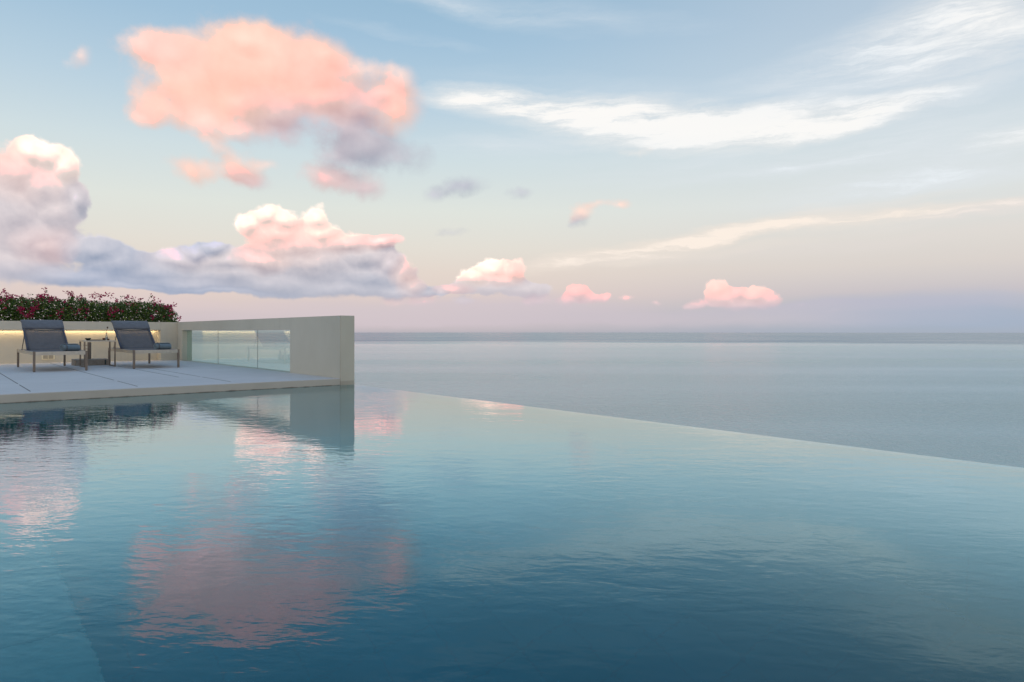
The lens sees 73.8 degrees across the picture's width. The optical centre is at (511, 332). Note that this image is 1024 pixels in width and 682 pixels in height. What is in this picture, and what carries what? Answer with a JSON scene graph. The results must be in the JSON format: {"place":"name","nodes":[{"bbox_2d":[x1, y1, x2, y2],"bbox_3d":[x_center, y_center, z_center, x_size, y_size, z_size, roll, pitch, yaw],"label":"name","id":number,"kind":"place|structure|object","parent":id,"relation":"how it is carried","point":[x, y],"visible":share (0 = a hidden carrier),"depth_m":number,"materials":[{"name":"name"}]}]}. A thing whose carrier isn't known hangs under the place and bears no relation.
{"place":"outdoors","nodes":[
{"label":"outdoors","id":0,"kind":"place"},
{"bbox_2d":[71,342,108,365],"bbox_3d":[-7.867,0.400,12.741,0.550,0.425,0.446,0,0,-40],"label":"parasol base","id":1,"kind":"object","parent":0,"point":[96,361],"visible":0.75,"depth_m":12.65,"materials":[{"name":"metal"}]},
{"bbox_2d":[0,360,339,403],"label":"terrace","id":2,"kind":"structure","parent":0,"point":[51,381],"depth_m":8.83,"materials":[{"name":"stone"}]},
{"bbox_2d":[17,320,87,371],"bbox_3d":[-7.741,0.197,11.446,0.721,0.832,2.086,0,0,-42],"label":"sun lounger","id":3,"kind":"object","parent":2,"relation":"on","point":[43,342],"visible":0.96,"depth_m":11.83,"materials":[{"name":"fabric"}]},
{"bbox_2d":[60,343,79,350],"bbox_3d":[-7.231,0.252,11.172,0.147,0.136,0.267,0,0,26],"label":"rolled towel","id":4,"kind":"object","parent":3,"relation":"on","point":[69,347],"visible":0.98,"depth_m":11.13,"materials":[{"name":"fabric"}]},
{"bbox_2d":[0,321,176,363],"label":"back wall","id":5,"kind":"structure","parent":2,"relation":"on","point":[11,337],"depth_m":14.08,"materials":[{"name":"paint"}]},
{"bbox_2d":[79,340,115,366],"bbox_3d":[-7.396,0.380,12.180,0.486,0.466,0.490,0,0,-40],"label":"side table","id":6,"kind":"object","parent":2,"relation":"on","point":[85,341],"visible":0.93,"depth_m":12.14,"materials":[{"name":"metal"}]},
{"bbox_2d":[108,321,179,368],"bbox_3d":[-6.731,0.197,12.415,0.721,0.832,2.086,0,0,-41],"label":"sun lounger","id":7,"kind":"object","parent":2,"relation":"on","point":[140,339],"visible":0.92,"depth_m":12.79,"materials":[{"name":"fabric"}]},
{"bbox_2d":[153,343,170,349],"bbox_3d":[-6.210,0.252,12.132,0.147,0.136,0.267,0,0,36],"label":"rolled towel","id":8,"kind":"object","parent":7,"relation":"on","point":[159,346],"visible":0.99,"depth_m":12.08,"materials":[{"name":"fabric"}]},
{"bbox_2d":[177,315,353,384],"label":"side wall","id":9,"kind":"structure","parent":2,"relation":"on","point":[323,346],"depth_m":10.85,"materials":[{"name":"paint"}]},
{"bbox_3d":[-13.223,0.415,11.154,13.906,1.170,0.898,0,0,-40],"label":"planter trough","id":10,"kind":"object","parent":2,"relation":"on","visible":0},
{"bbox_2d":[0,287,181,321],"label":"bougainvillea hedge","id":11,"kind":"object","parent":10,"relation":"in","point":[77,308],"visible":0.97,"depth_m":14.38,"materials":[{"name":"green plant"}]},
{"bbox_2d":[0,0,1023,332],"label":"sky","id":12,"kind":"structure","parent":0,"point":[393,166],"materials":[{"name":"blue"}]},
{"bbox_2d":[354,332,1023,467],"bbox_3d":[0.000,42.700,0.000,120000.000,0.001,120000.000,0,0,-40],"label":"sea","id":13,"kind":"structure","parent":0,"point":[959,396],"depth_m":615.31,"materials":[{"name":"liquid"}]},
{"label":"pool","id":14,"kind":"structure","parent":0,"visible":0},
{"bbox_2d":[0,384,1023,681],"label":"pool water","id":15,"kind":"structure","parent":14,"relation":"in","point":[352,532],"depth_m":2.21,"materials":[{"name":"blue liquid"}]}
]}

